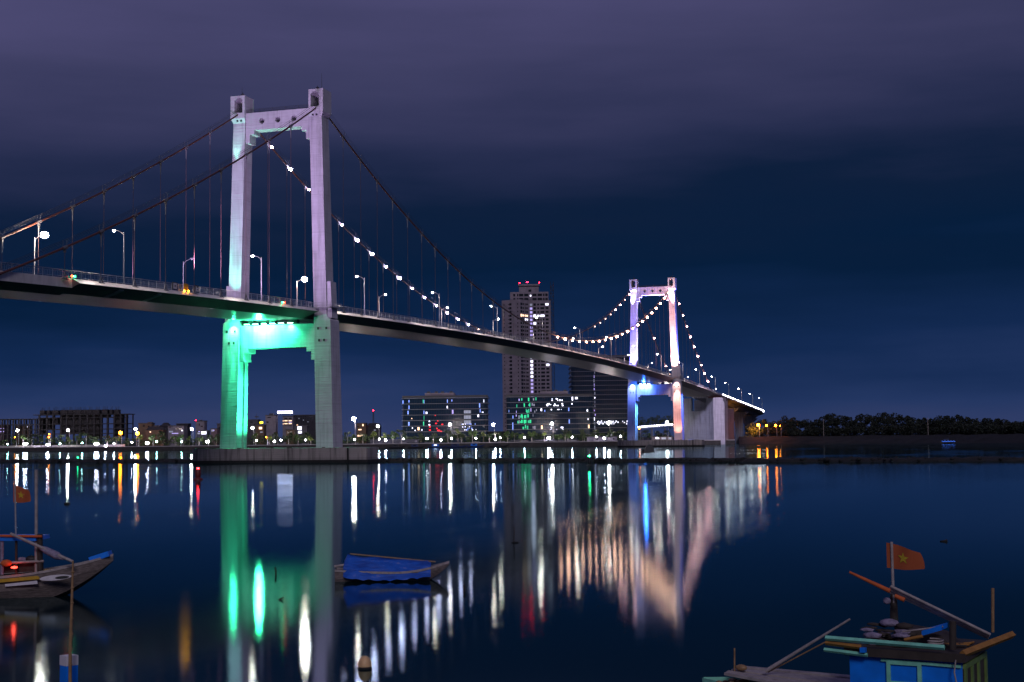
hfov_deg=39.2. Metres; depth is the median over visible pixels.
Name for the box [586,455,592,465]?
navigation buoy
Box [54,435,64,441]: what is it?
tree
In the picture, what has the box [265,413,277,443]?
house
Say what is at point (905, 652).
fishing boat
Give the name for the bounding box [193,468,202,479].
navigation buoy
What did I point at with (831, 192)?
sky
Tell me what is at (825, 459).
breakwater
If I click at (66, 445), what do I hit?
boundary wall
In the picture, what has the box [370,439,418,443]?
house
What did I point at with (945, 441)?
moored boat
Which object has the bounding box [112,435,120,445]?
tree
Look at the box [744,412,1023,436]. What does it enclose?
woodland
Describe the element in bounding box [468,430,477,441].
tree
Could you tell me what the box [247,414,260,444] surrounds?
house
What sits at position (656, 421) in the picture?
thicket
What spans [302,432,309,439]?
tree
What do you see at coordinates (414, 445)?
moored boat
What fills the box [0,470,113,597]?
fishing boat
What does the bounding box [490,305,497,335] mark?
street lamp
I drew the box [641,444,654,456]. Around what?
stilt shelter
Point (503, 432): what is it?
house
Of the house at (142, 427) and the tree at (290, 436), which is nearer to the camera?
the tree at (290, 436)
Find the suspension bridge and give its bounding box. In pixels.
[0,86,716,463]
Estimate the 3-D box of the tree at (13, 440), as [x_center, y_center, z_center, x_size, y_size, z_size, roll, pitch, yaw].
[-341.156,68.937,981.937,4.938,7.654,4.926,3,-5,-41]
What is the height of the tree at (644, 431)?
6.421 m
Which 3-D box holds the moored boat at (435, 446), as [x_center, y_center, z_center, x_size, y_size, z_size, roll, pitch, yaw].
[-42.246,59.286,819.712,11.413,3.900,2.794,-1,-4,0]
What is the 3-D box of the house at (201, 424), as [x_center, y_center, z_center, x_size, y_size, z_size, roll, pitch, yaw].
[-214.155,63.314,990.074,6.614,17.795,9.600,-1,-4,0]
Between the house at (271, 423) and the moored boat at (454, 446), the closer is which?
the moored boat at (454, 446)
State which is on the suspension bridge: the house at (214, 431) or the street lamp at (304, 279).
the street lamp at (304, 279)
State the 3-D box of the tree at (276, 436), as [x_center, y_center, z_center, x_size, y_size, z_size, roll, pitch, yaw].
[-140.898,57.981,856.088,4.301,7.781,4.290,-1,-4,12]
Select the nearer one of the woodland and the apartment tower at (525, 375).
the woodland
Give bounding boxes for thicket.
[0,414,673,445]
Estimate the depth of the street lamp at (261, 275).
291.80 m
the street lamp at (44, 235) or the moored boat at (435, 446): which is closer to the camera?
the street lamp at (44, 235)
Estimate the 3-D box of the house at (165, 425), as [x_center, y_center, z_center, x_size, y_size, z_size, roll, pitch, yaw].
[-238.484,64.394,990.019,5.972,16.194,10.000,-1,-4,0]
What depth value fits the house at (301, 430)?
940.59 m
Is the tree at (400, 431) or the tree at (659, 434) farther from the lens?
the tree at (400, 431)
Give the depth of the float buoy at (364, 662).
29.01 m
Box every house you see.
[0,425,8,445]
[16,425,30,444]
[138,422,154,445]
[146,426,166,445]
[162,423,169,445]
[168,425,187,445]
[176,423,190,444]
[195,420,206,444]
[196,430,210,444]
[210,428,219,444]
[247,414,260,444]
[255,422,266,444]
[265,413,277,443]
[277,411,294,443]
[285,429,295,443]
[293,415,315,443]
[294,425,308,443]
[356,423,367,443]
[367,423,381,442]
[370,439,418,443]
[489,431,506,441]
[586,436,616,440]
[651,436,671,439]
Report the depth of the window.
1162.19 m
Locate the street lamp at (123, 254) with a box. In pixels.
[111,229,124,283]
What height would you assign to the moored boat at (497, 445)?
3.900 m
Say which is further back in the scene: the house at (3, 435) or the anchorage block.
the house at (3, 435)
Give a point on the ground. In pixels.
(281, 443)
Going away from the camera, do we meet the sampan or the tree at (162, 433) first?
the sampan
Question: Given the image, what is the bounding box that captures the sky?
[0,0,1023,444]
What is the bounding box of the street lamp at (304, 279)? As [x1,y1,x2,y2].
[296,277,306,305]
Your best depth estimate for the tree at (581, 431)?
817.71 m
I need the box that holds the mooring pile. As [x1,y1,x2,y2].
[60,654,77,681]
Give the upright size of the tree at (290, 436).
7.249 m
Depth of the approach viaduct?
963.84 m
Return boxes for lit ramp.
[638,424,673,438]
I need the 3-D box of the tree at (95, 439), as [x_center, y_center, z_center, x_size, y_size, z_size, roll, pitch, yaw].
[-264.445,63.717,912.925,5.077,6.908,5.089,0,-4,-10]
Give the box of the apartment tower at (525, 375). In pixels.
[502,282,551,430]
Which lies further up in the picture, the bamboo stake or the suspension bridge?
the suspension bridge
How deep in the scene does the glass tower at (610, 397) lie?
1012.24 m
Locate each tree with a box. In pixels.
[10,436,16,446]
[27,434,37,441]
[38,435,43,446]
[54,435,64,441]
[79,432,92,446]
[92,436,99,442]
[102,435,113,445]
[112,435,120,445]
[156,431,165,445]
[171,436,179,445]
[214,434,219,440]
[251,433,257,444]
[272,432,279,444]
[284,433,294,444]
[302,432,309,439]
[342,432,350,443]
[370,431,376,443]
[390,431,397,437]
[396,429,406,442]
[444,430,452,437]
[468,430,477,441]
[562,429,570,440]
[579,429,584,440]
[590,430,598,439]
[606,429,614,440]
[617,430,626,439]
[638,430,648,437]
[654,430,663,439]
[663,430,670,436]
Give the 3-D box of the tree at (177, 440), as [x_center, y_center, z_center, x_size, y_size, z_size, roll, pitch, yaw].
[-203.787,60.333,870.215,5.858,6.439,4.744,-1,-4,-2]
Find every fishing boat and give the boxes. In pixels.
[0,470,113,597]
[702,542,1015,681]
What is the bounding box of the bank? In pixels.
[739,433,1023,443]
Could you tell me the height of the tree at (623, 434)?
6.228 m
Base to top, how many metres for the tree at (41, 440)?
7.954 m
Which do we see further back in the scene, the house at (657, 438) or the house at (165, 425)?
the house at (165, 425)
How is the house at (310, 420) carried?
on the ground
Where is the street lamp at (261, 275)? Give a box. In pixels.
[251,255,262,300]
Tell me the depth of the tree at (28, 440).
967.23 m
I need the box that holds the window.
[504,289,549,430]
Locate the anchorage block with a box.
[683,397,734,444]
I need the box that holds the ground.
[11,436,734,445]
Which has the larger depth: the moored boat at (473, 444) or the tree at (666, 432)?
the moored boat at (473, 444)
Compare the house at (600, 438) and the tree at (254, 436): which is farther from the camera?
the tree at (254, 436)
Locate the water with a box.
[0,443,1023,681]
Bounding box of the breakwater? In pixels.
[0,456,1023,461]
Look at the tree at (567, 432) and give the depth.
824.22 m
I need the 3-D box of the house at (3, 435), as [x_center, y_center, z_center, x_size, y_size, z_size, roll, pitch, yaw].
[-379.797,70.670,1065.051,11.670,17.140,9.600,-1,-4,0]
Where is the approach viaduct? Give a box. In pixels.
[671,392,763,442]
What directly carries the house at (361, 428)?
on the ground
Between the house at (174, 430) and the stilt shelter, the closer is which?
the stilt shelter
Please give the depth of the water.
54.64 m
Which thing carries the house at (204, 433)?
on the ground
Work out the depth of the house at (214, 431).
955.58 m
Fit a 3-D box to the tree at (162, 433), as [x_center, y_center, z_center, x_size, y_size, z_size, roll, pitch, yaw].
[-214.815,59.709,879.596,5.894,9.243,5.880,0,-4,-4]
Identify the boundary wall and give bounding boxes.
[0,444,124,446]
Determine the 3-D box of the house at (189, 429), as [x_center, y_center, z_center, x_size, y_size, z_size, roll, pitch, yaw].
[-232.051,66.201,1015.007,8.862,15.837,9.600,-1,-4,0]
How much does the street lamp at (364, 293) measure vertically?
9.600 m
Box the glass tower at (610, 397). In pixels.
[568,355,629,439]
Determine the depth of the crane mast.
1165.88 m
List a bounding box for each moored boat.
[389,442,405,447]
[408,444,425,447]
[428,444,447,447]
[447,444,467,447]
[467,443,484,446]
[489,443,509,446]
[940,436,954,443]
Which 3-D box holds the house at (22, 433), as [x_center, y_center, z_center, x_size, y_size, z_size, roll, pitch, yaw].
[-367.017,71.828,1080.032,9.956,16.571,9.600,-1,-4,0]
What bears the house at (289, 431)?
on the ground
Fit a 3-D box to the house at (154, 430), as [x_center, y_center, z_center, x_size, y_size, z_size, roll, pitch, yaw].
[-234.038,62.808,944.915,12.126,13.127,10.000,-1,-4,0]
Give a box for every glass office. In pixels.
[401,391,489,442]
[505,390,593,441]
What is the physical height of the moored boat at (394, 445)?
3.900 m
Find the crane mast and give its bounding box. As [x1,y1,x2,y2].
[550,282,554,389]
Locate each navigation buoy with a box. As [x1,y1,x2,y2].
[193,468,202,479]
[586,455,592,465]
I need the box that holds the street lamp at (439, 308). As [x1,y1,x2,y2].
[432,292,439,324]
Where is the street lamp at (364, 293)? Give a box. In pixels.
[355,275,364,314]
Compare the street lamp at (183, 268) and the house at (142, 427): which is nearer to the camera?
the street lamp at (183, 268)
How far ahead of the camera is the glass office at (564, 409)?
901.20 m
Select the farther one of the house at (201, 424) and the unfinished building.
the unfinished building
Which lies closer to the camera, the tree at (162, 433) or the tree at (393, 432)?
the tree at (393, 432)
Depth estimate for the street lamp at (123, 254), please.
244.02 m
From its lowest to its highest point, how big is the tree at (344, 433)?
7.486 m
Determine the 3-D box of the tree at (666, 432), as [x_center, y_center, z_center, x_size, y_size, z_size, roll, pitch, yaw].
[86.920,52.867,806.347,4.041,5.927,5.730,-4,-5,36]
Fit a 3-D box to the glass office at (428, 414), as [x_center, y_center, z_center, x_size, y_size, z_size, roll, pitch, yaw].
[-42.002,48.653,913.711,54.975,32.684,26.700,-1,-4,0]
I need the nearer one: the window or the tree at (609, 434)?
the tree at (609, 434)
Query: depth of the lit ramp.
900.59 m
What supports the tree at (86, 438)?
on the ground
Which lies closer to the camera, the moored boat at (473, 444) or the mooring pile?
the mooring pile
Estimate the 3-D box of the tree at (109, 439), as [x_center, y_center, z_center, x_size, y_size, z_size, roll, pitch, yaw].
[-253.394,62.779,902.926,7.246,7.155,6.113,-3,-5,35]
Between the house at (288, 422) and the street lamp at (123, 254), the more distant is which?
the house at (288, 422)
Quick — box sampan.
[334,553,448,581]
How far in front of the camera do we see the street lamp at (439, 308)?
390.94 m
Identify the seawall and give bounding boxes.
[0,440,734,450]
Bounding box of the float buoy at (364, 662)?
[358,656,371,669]
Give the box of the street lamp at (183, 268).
[183,258,193,290]
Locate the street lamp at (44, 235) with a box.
[34,232,47,273]
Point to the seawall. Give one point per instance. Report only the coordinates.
(388, 445)
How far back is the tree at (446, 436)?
840.46 m
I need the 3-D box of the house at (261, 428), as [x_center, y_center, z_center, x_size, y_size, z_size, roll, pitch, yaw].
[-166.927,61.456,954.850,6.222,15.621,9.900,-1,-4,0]
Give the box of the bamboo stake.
[68,561,74,681]
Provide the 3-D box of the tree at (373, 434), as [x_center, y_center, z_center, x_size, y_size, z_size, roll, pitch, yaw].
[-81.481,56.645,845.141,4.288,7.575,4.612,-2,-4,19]
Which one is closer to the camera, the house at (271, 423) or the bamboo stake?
the bamboo stake
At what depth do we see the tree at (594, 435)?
815.28 m
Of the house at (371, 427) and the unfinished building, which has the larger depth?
the unfinished building
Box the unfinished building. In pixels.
[0,406,134,445]
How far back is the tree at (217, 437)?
861.11 m
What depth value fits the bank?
743.78 m
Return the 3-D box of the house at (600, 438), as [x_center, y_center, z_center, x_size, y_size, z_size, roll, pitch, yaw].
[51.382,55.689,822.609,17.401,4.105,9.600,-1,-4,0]
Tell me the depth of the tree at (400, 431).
835.39 m

